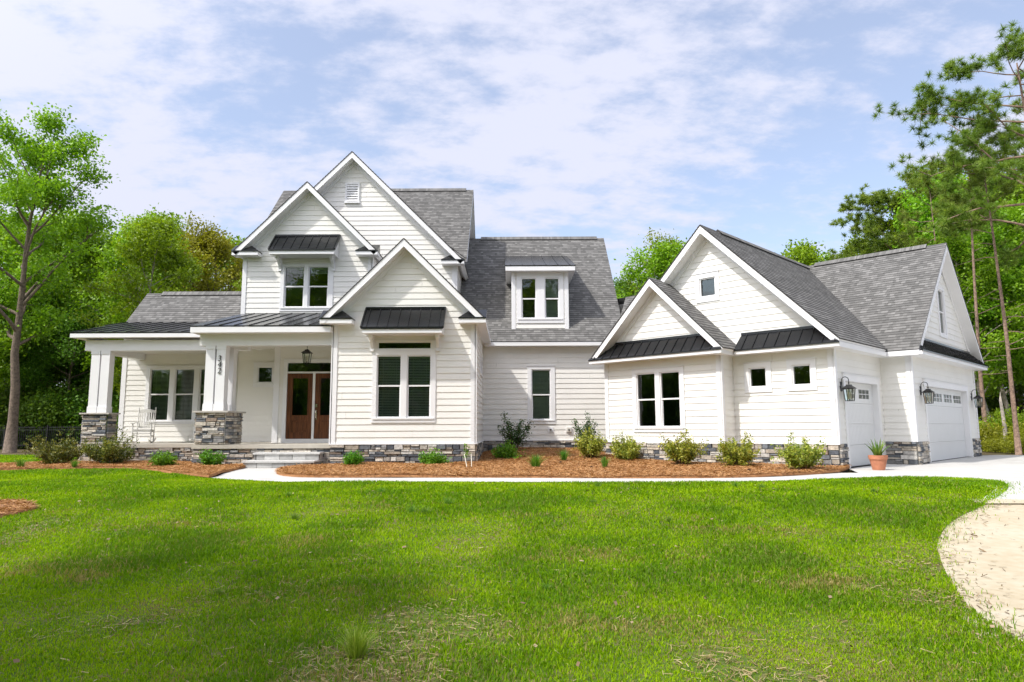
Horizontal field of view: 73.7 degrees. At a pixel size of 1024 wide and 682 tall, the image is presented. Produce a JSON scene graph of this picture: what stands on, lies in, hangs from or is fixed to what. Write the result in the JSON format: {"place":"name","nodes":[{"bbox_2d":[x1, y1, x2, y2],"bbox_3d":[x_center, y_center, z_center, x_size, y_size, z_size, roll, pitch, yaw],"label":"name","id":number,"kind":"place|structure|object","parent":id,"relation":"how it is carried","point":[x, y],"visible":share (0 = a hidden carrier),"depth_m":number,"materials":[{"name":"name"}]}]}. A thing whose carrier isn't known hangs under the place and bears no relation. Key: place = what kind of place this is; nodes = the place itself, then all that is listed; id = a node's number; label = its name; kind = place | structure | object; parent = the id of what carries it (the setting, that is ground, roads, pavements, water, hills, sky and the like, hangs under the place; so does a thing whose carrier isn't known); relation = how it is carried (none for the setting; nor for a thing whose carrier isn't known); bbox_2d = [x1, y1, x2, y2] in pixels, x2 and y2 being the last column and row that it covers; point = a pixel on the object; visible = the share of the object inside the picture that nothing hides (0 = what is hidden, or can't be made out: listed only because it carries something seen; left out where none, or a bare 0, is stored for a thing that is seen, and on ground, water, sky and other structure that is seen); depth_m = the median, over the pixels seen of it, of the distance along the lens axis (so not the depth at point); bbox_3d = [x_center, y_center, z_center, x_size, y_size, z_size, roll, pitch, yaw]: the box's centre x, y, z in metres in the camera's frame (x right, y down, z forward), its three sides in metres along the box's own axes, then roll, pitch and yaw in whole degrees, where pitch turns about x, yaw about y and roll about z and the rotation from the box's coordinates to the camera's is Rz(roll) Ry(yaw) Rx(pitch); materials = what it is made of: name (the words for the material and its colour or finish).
{"place":"outdoors","nodes":[
{"label":"outdoors","id":0,"kind":"place"},
{"bbox_2d":[0,454,1023,681],"bbox_3d":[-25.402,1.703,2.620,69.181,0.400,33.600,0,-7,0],"label":"lawn","id":1,"kind":"structure","parent":0,"point":[722,661],"depth_m":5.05,"materials":[{"name":"plant"}]},
{"bbox_2d":[0,464,244,477],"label":"mulch bed","id":2,"kind":"object","parent":1,"relation":"on","point":[200,475],"visible":0.27,"depth_m":17.16,"materials":[{"name":"brown wood"}]},
{"bbox_2d":[21,427,89,463],"bbox_3d":[-12.894,2.972,19.317,1.753,1.152,1.365,1,-7,-13],"label":"evergreen shrub","id":3,"kind":"object","parent":2,"relation":"on","point":[63,453],"visible":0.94,"depth_m":19.12,"materials":[{"name":"green plant"}]},
{"bbox_2d":[81,424,139,463],"bbox_3d":[-11.493,2.961,19.493,1.440,1.210,1.841,5,-9,-38],"label":"evergreen shrub","id":4,"kind":"object","parent":2,"relation":"on","point":[110,452],"visible":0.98,"depth_m":19.34,"materials":[{"name":"green plant"}]},
{"bbox_2d":[145,450,177,465],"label":"green shrub","id":5,"kind":"object","parent":2,"relation":"on","point":[163,459],"visible":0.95,"depth_m":17.98,"materials":[{"name":"green plant"}]},
{"bbox_2d":[195,447,226,464],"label":"green shrub","id":6,"kind":"object","parent":2,"relation":"on","point":[207,459],"visible":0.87,"depth_m":18.14,"materials":[{"name":"green plant"}]},
{"bbox_2d":[326,620,384,660],"bbox_3d":[-1.006,1.908,4.361,0.435,0.220,0.469,-6,-9,39],"label":"lawn tuft","id":7,"kind":"object","parent":1,"relation":"on","point":[356,644],"visible":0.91,"depth_m":4.32,"materials":[{"name":"green plant"}]},
{"bbox_2d":[0,500,1021,681],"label":"lawn thatch","id":8,"kind":"object","parent":1,"relation":"on","point":[706,676],"visible":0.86,"depth_m":4.76,"materials":[{"name":"beige plant"}]},
{"bbox_2d":[11,481,1022,681],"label":"fallen leaves","id":9,"kind":"object","parent":1,"relation":"on","point":[535,645],"visible":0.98,"depth_m":6.57,"materials":[{"name":"brown plant"}]},
{"bbox_2d":[0,441,1023,482],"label":"ground","id":10,"kind":"structure","parent":0,"point":[19,450],"depth_m":27.00,"materials":[{"name":"brown soil"}]},
{"bbox_2d":[0,248,31,385],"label":"broadleaf tree","id":11,"kind":"object","parent":10,"relation":"on","point":[16,266],"visible":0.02,"depth_m":52.27,"materials":[{"name":"green plant"}]},
{"bbox_2d":[0,389,38,447],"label":"understory bush","id":12,"kind":"object","parent":10,"relation":"on","point":[1,419],"visible":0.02,"depth_m":40.06,"materials":[{"name":"green plant"}]},
{"bbox_2d":[0,276,67,412],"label":"broadleaf tree","id":13,"kind":"object","parent":10,"relation":"on","point":[7,387],"visible":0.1,"depth_m":40.78,"materials":[{"name":"green plant"}]},
{"bbox_2d":[0,219,72,392],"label":"broadleaf tree","id":14,"kind":"object","parent":10,"relation":"on","point":[5,340],"visible":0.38,"depth_m":39.34,"materials":[{"name":"green plant"}]},
{"bbox_2d":[0,373,84,448],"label":"understory bush","id":15,"kind":"object","parent":10,"relation":"on","point":[7,409],"visible":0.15,"depth_m":39.74,"materials":[{"name":"green plant"}]},
{"bbox_2d":[2,262,86,399],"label":"broadleaf tree","id":16,"kind":"object","parent":10,"relation":"on","point":[29,356],"visible":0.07,"depth_m":42.54,"materials":[{"name":"green plant"}]},
{"bbox_2d":[0,372,117,447],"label":"understory bush","id":17,"kind":"object","parent":10,"relation":"on","point":[51,414],"visible":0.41,"depth_m":38.96,"materials":[{"name":"green plant"}]},
{"bbox_2d":[0,292,118,412],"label":"broadleaf tree","id":18,"kind":"object","parent":10,"relation":"on","point":[35,376],"visible":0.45,"depth_m":40.83,"materials":[{"name":"green plant"}]},
{"bbox_2d":[0,203,120,443],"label":"broadleaf tree","id":19,"kind":"object","parent":10,"relation":"on","point":[71,234],"visible":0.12,"depth_m":44.35,"materials":[{"name":"green plant"}]},
{"bbox_2d":[0,425,121,449],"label":"picket fence","id":20,"kind":"object","parent":10,"relation":"on","point":[55,427],"visible":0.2,"depth_m":38.16,"materials":[{"name":"black metal"}]},
{"bbox_2d":[0,99,122,452],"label":"broadleaf tree","id":21,"kind":"object","parent":10,"relation":"on","point":[28,190],"visible":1,"depth_m":33.33,"materials":[{"name":"green plant"}]},
{"bbox_2d":[18,380,119,447],"bbox_3d":[-25.496,4.145,41.458,7.420,4.722,7.519,-2,-8,17],"label":"understory bush","id":22,"kind":"object","parent":10,"relation":"on","point":[80,409],"visible":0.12,"depth_m":39.45,"materials":[{"name":"green plant"}]},
{"bbox_2d":[8,212,142,443],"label":"broadleaf tree","id":23,"kind":"object","parent":10,"relation":"on","point":[62,296],"visible":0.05,"depth_m":44.43,"materials":[{"name":"green plant"}]},
{"bbox_2d":[42,280,127,394],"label":"broadleaf tree","id":24,"kind":"object","parent":10,"relation":"on","point":[78,383],"visible":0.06,"depth_m":43.21,"materials":[{"name":"green plant"}]},
{"bbox_2d":[59,390,124,446],"bbox_3d":[-23.355,4.450,40.660,6.071,3.864,6.152,2,-8,-18],"label":"understory bush","id":25,"kind":"object","parent":10,"relation":"on","point":[113,408],"visible":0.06,"depth_m":39.49,"materials":[{"name":"green plant"}]},
{"bbox_2d":[86,297,139,412],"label":"broadleaf tree","id":26,"kind":"object","parent":10,"relation":"on","point":[114,361],"depth_m":40.62,"materials":[{"name":"green plant"}]},
{"bbox_2d":[47,207,190,399],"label":"broadleaf tree","id":27,"kind":"object","parent":10,"relation":"on","point":[109,255],"visible":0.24,"depth_m":41.43,"materials":[{"name":"green plant"}]},
{"bbox_2d":[65,207,209,395],"bbox_3d":[-20.401,-0.717,37.642,6.912,13.470,6.543,3,-8,-24],"label":"broadleaf tree","id":28,"kind":"object","parent":10,"relation":"on","point":[156,242],"visible":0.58,"depth_m":37.36,"materials":[{"name":"green plant"}]},
{"bbox_2d":[68,203,217,306],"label":"broadleaf tree","id":29,"kind":"object","parent":10,"relation":"on","point":[172,217],"visible":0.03,"depth_m":49.45,"materials":[{"name":"green plant"}]},
{"bbox_2d":[105,221,236,314],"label":"broadleaf tree","id":30,"kind":"object","parent":10,"relation":"on","point":[215,283],"visible":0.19,"depth_m":46.79,"materials":[{"name":"green plant"}]},
{"bbox_2d":[160,210,242,291],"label":"broadleaf tree","id":31,"kind":"object","parent":10,"relation":"on","point":[219,243],"visible":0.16,"depth_m":48.23,"materials":[{"name":"green plant"}]},
{"bbox_2d":[201,234,245,290],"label":"broadleaf tree","id":32,"kind":"object","parent":10,"relation":"on","point":[237,242],"visible":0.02,"depth_m":55.81,"materials":[{"name":"green plant"}]},
{"bbox_2d":[225,266,242,290],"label":"broadleaf tree","id":33,"kind":"object","parent":10,"relation":"on","point":[239,285],"depth_m":45.77,"materials":[{"name":"green plant"}]},
{"bbox_2d":[0,447,851,514],"bbox_3d":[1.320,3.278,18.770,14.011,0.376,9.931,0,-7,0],"label":"mulch bed","id":34,"kind":"object","parent":10,"relation":"on","point":[531,476],"visible":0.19,"depth_m":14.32,"materials":[{"name":"brown plant"}]},
{"bbox_2d":[342,450,364,464],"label":"green shrub","id":35,"kind":"object","parent":34,"relation":"on","point":[352,459],"visible":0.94,"depth_m":17.98,"materials":[{"name":"green plant"}]},
{"bbox_2d":[418,448,452,463],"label":"green shrub","id":36,"kind":"object","parent":34,"relation":"on","point":[430,458],"visible":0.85,"depth_m":18.26,"materials":[{"name":"green plant"}]},
{"bbox_2d":[490,438,525,459],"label":"green shrub","id":37,"kind":"object","parent":34,"relation":"on","point":[502,451],"visible":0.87,"depth_m":19.79,"materials":[{"name":"green plant"}]},
{"bbox_2d":[497,411,534,448],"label":"upright holly","id":38,"kind":"object","parent":34,"relation":"on","point":[518,438],"visible":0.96,"depth_m":22.33,"materials":[{"name":"green plant"}]},
{"bbox_2d":[518,453,546,466],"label":"ornamental grass","id":39,"kind":"object","parent":34,"relation":"on","point":[535,461],"depth_m":16.95,"materials":[{"name":"green plant"}]},
{"bbox_2d":[571,411,598,441],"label":"upright holly","id":40,"kind":"object","parent":34,"relation":"on","point":[581,431],"visible":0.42,"depth_m":22.03,"materials":[{"name":"green plant"}]},
{"bbox_2d":[572,426,607,457],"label":"variegated shrub","id":41,"kind":"object","parent":34,"relation":"on","point":[592,447],"visible":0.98,"depth_m":19.80,"materials":[{"name":"green plant"}]},
{"bbox_2d":[609,431,643,460],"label":"variegated shrub","id":42,"kind":"object","parent":34,"relation":"on","point":[629,449],"visible":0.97,"depth_m":19.46,"materials":[{"name":"green plant"}]},
{"bbox_2d":[658,428,709,464],"bbox_3d":[4.450,2.755,17.780,1.256,1.044,1.258,-5,-8,31],"label":"variegated shrub","id":43,"kind":"object","parent":34,"relation":"on","point":[682,452],"visible":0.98,"depth_m":17.66,"materials":[{"name":"green plant"}]},
{"bbox_2d":[714,429,763,466],"bbox_3d":[5.609,2.674,16.944,1.076,0.983,1.394,-5,-9,35],"label":"variegated shrub","id":44,"kind":"object","parent":34,"relation":"on","point":[733,455],"visible":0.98,"depth_m":16.66,"materials":[{"name":"green plant"}]},
{"bbox_2d":[770,430,827,468],"bbox_3d":[6.512,2.497,15.438,1.196,0.941,1.194,2,-8,-16],"label":"variegated shrub","id":45,"kind":"object","parent":34,"relation":"on","point":[805,455],"visible":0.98,"depth_m":15.24,"materials":[{"name":"green plant"}]},
{"bbox_2d":[69,151,987,471],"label":"house","id":46,"kind":"structure","parent":10,"relation":"on","point":[417,321],"depth_m":20.51,"materials":[{"name":"paint"}]},
{"bbox_2d":[130,407,156,442],"bbox_3d":[-11.990,2.732,22.267,0.640,1.162,1.015,2,-8,-16],"label":"rocking chair","id":47,"kind":"object","parent":46,"relation":"on","point":[144,412],"visible":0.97,"depth_m":22.48,"materials":[{"name":"paint"}]},
{"bbox_2d":[143,365,204,423],"bbox_3d":[-11.422,1.909,24.103,2.684,2.018,0.810,0,-7,0],"label":"window","id":48,"kind":"structure","parent":46,"relation":"in","point":[176,391],"depth_m":23.84,"materials":[{"name":"white plastic"}]},
{"bbox_2d":[253,362,273,386],"bbox_3d":[-8.215,1.169,22.985,0.724,0.818,0.810,0,-7,0],"label":"window","id":49,"kind":"structure","parent":46,"relation":"in","point":[263,373],"depth_m":22.64,"materials":[{"name":"white plastic"}]},
{"bbox_2d":[286,373,312,438],"bbox_3d":[-6.576,2.011,21.147,0.790,2.010,0.053,0,-7,0],"label":"front door","id":50,"kind":"structure","parent":46,"relation":"in","point":[297,426],"depth_m":21.09,"materials":[{"name":"brown wood"}]},
{"bbox_2d":[279,263,333,310],"bbox_3d":[-6.918,-1.759,23.356,1.804,1.628,0.810,0,-7,0],"label":"window","id":51,"kind":"structure","parent":46,"relation":"in","point":[303,287],"depth_m":23.19,"materials":[{"name":"glass"}]},
{"bbox_2d":[301,346,312,363],"bbox_3d":[-6.129,0.315,20.426,0.290,0.706,0.290,0,-7,0],"label":"hanging lantern","id":52,"kind":"object","parent":46,"relation":"hanging from","point":[307,351],"visible":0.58,"depth_m":20.38,"materials":[{"name":"black metal"}]},
{"bbox_2d":[314,373,330,438],"bbox_3d":[-5.711,2.001,21.103,0.790,2.010,0.143,0,-7,0],"label":"front door","id":53,"kind":"structure","parent":46,"relation":"in","point":[321,422],"depth_m":21.08,"materials":[{"name":"brown wood"}]},
{"bbox_2d":[371,340,435,422],"bbox_3d":[-3.040,1.174,19.554,1.814,2.318,0.810,0,-7,0],"label":"window","id":54,"kind":"structure","parent":46,"relation":"in","point":[403,373],"depth_m":19.28,"materials":[{"name":"white plastic"}]},
{"bbox_2d":[527,365,554,423],"bbox_3d":[1.018,1.909,24.096,0.984,2.028,0.810,0,-7,0],"label":"window","id":55,"kind":"structure","parent":46,"relation":"in","point":[540,378],"depth_m":23.82,"materials":[{"name":"white plastic"}]},
{"bbox_2d":[631,366,685,431],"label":"window","id":56,"kind":"structure","parent":46,"relation":"in","point":[658,394],"depth_m":19.91,"materials":[{"name":"white plastic"}]},
{"bbox_2d":[694,270,719,302],"bbox_3d":[5.838,-1.512,19.741,0.806,0.858,0.754,7,-10,-45],"label":"window","id":57,"kind":"structure","parent":46,"relation":"in","point":[707,283],"depth_m":19.63,"materials":[{"name":"white plastic"}]},
{"bbox_2d":[743,361,771,392],"bbox_3d":[6.810,0.992,18.453,0.806,0.818,0.774,7,-10,-45],"label":"window","id":58,"kind":"structure","parent":46,"relation":"in","point":[757,375],"depth_m":18.35,"materials":[{"name":"white plastic"}]},
{"bbox_2d":[786,357,817,390],"bbox_3d":[7.634,0.885,17.636,0.806,0.818,0.764,7,-10,-45],"label":"window","id":59,"kind":"structure","parent":46,"relation":"in","point":[801,372],"depth_m":17.53,"materials":[{"name":"white plastic"}]},
{"bbox_2d":[840,377,856,400],"bbox_3d":[8.312,1.181,16.891,0.290,0.612,0.345,7,-10,-45],"label":"wall lantern","id":60,"kind":"object","parent":46,"relation":"attached to","point":[845,388],"depth_m":16.85,"materials":[{"name":"black metal"}]},
{"bbox_2d":[846,382,875,466],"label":"garage door","id":61,"kind":"structure","parent":46,"relation":"in","point":[860,416],"depth_m":18.14,"materials":[{"name":"paint"}]},
{"bbox_2d":[919,382,934,403],"bbox_3d":[11.580,1.439,19.038,0.290,0.612,0.345,7,-10,-45],"label":"wall lantern","id":62,"kind":"object","parent":46,"relation":"attached to","point":[925,391],"depth_m":19.00,"materials":[{"name":"black metal"}]},
{"bbox_2d":[930,285,947,338],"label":"window","id":63,"kind":"structure","parent":46,"relation":"in","point":[941,309],"depth_m":21.79,"materials":[{"name":"white plastic"}]},
{"bbox_2d":[926,387,966,461],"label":"garage door","id":64,"kind":"structure","parent":46,"relation":"in","point":[946,423],"depth_m":21.29,"materials":[{"name":"paint"}]},
{"bbox_2d":[613,273,640,297],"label":"broadleaf tree","id":65,"kind":"object","parent":10,"relation":"on","point":[618,285],"visible":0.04,"depth_m":48.81,"materials":[{"name":"green plant"}]},
{"bbox_2d":[615,227,683,295],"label":"broadleaf tree","id":66,"kind":"object","parent":10,"relation":"on","point":[656,237],"visible":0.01,"depth_m":49.73,"materials":[{"name":"green plant"}]},
{"bbox_2d":[614,233,686,298],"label":"broadleaf tree","id":67,"kind":"object","parent":10,"relation":"on","point":[660,261],"visible":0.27,"depth_m":45.31,"materials":[{"name":"green plant"}]},
{"bbox_2d":[780,238,825,265],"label":"young tree","id":68,"kind":"object","parent":10,"relation":"on","point":[805,254],"visible":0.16,"depth_m":42.83,"materials":[{"name":"green plant"}]},
{"bbox_2d":[820,234,876,261],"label":"broadleaf tree","id":69,"kind":"object","parent":10,"relation":"on","point":[829,258],"depth_m":49.02,"materials":[{"name":"green plant"}]},
{"bbox_2d":[828,169,940,259],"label":"pine tree","id":70,"kind":"object","parent":10,"relation":"on","point":[873,226],"visible":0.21,"depth_m":44.11,"materials":[{"name":"green plant"}]},
{"bbox_2d":[880,214,911,249],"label":"broadleaf tree","id":71,"kind":"object","parent":10,"relation":"on","point":[892,231],"depth_m":44.91,"materials":[{"name":"green plant"}]},
{"bbox_2d":[894,170,983,342],"bbox_3d":[21.750,-1.742,34.897,3.516,14.406,3.304,-5,-8,31],"label":"pine tree","id":72,"kind":"object","parent":10,"relation":"on","point":[930,194],"visible":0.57,"depth_m":35.36,"materials":[{"name":"green plant"}]},
{"bbox_2d":[870,19,1023,272],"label":"pine tree","id":73,"kind":"object","parent":10,"relation":"on","point":[966,137],"visible":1,"depth_m":25.93,"materials":[{"name":"green plant"}]},
{"bbox_2d":[885,162,1013,329],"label":"broadleaf tree","id":74,"kind":"object","parent":10,"relation":"on","point":[922,206],"visible":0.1,"depth_m":40.12,"materials":[{"name":"green plant"}]},
{"bbox_2d":[877,160,1023,417],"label":"broadleaf tree","id":75,"kind":"object","parent":10,"relation":"on","point":[893,212],"visible":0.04,"depth_m":42.17,"materials":[{"name":"green plant"}]},
{"bbox_2d":[911,198,1023,399],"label":"broadleaf tree","id":76,"kind":"object","parent":10,"relation":"on","point":[931,235],"visible":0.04,"depth_m":35.20,"materials":[{"name":"green plant"}]},
{"bbox_2d":[927,149,1014,426],"bbox_3d":[21.715,-2.240,31.639,3.524,14.578,3.751,-3,-8,21],"label":"pine tree","id":77,"kind":"object","parent":10,"relation":"on","point":[951,189],"visible":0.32,"depth_m":31.74,"materials":[{"name":"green plant"}]},
{"bbox_2d":[925,110,1023,454],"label":"pine tree","id":78,"kind":"object","parent":10,"relation":"on","point":[1006,188],"visible":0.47,"depth_m":26.59,"materials":[{"name":"green plant"}]},
{"bbox_2d":[928,231,1023,418],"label":"broadleaf tree","id":79,"kind":"object","parent":10,"relation":"on","point":[984,269],"visible":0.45,"depth_m":33.13,"materials":[{"name":"green plant"}]},
{"bbox_2d":[950,222,1023,415],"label":"broadleaf tree","id":80,"kind":"object","parent":10,"relation":"on","point":[1006,281],"visible":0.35,"depth_m":33.67,"materials":[{"name":"green plant"}]},
{"bbox_2d":[961,172,1023,323],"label":"broadleaf tree","id":81,"kind":"object","parent":10,"relation":"on","point":[1000,199],"visible":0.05,"depth_m":40.75,"materials":[{"name":"green plant"}]},
{"bbox_2d":[963,195,1023,377],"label":"broadleaf tree","id":82,"kind":"object","parent":10,"relation":"on","point":[1017,217],"visible":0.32,"depth_m":33.97,"materials":[{"name":"green plant"}]},
{"bbox_2d":[978,408,1008,427],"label":"understory bush","id":83,"kind":"object","parent":10,"relation":"on","point":[993,414],"visible":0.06,"depth_m":31.23,"materials":[{"name":"green plant"}]},
{"bbox_2d":[980,431,1008,451],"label":"understory bush","id":84,"kind":"object","parent":10,"relation":"on","point":[990,442],"visible":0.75,"depth_m":27.54,"materials":[{"name":"green plant"}]},
{"bbox_2d":[979,416,1012,448],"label":"understory bush","id":85,"kind":"object","parent":10,"relation":"on","point":[1000,424],"visible":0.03,"depth_m":30.18,"materials":[{"name":"green plant"}]},
{"bbox_2d":[978,414,1020,450],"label":"understory bush","id":86,"kind":"object","parent":10,"relation":"on","point":[985,430],"visible":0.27,"depth_m":28.83,"materials":[{"name":"green plant"}]},
{"bbox_2d":[977,362,1022,419],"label":"broadleaf tree","id":87,"kind":"object","parent":10,"relation":"on","point":[995,399],"visible":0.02,"depth_m":43.39,"materials":[{"name":"green plant"}]},
{"bbox_2d":[977,380,1023,415],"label":"broadleaf tree","id":88,"kind":"object","parent":10,"relation":"on","point":[991,406],"visible":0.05,"depth_m":43.37,"materials":[{"name":"green plant"}]},
{"bbox_2d":[999,393,1008,451],"bbox_3d":[20.384,3.349,28.289,0.176,2.502,0.171,6,-10,-43],"label":"trunk","id":89,"kind":"object","parent":10,"relation":"on","point":[1002,416],"visible":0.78,"depth_m":28.28,"materials":[{"name":"grey plant"}]},
{"bbox_2d":[991,405,1023,428],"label":"understory bush","id":90,"kind":"object","parent":10,"relation":"on","point":[1007,412],"visible":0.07,"depth_m":30.30,"materials":[{"name":"green plant"}]},
{"bbox_2d":[993,433,1023,452],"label":"understory bush","id":91,"kind":"object","parent":10,"relation":"on","point":[1009,447],"visible":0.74,"depth_m":26.57,"materials":[{"name":"green plant"}]},
{"bbox_2d":[993,421,1023,447],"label":"understory bush","id":92,"kind":"object","parent":10,"relation":"on","point":[997,432],"visible":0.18,"depth_m":28.38,"materials":[{"name":"green plant"}]},
{"bbox_2d":[998,87,1023,332],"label":"pine tree","id":93,"kind":"object","parent":10,"relation":"on","point":[1016,110],"visible":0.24,"depth_m":32.91,"materials":[{"name":"green plant"}]},
{"bbox_2d":[0,0,1023,381],"label":"sky","id":94,"kind":"structure","parent":0,"point":[613,121],"materials":[{"name":"blue"}]},
{"bbox_2d":[211,468,913,481],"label":"path","id":95,"kind":"structure","parent":0,"point":[264,474],"depth_m":13.93,"materials":[{"name":"concrete"}]},
{"bbox_2d":[851,455,1023,498],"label":"driveway","id":96,"kind":"structure","parent":0,"point":[1001,467],"depth_m":16.30,"materials":[{"name":"concrete"}]},
{"bbox_2d":[864,438,891,469],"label":"potted plant","id":97,"kind":"object","parent":96,"relation":"on","point":[878,460],"visible":1,"depth_m":16.23,"materials":[{"name":"ceramic"}]},
{"bbox_2d":[938,503,1023,640],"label":"sand drive","id":98,"kind":"structure","parent":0,"point":[1002,547],"depth_m":6.89,"materials":[{"name":"soil"}]},
{"bbox_2d":[897,501,1023,649],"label":"dry debris","id":99,"kind":"object","parent":98,"relation":"on","point":[995,504],"visible":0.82,"depth_m":6.57,"materials":[{"name":"brown plant"}]},
{"bbox_2d":[974,499,1023,502],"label":"sand drift","id":100,"kind":"object","parent":98,"relation":"on","point":[1009,500],"visible":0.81,"depth_m":10.14,"materials":[{"name":"soil"}]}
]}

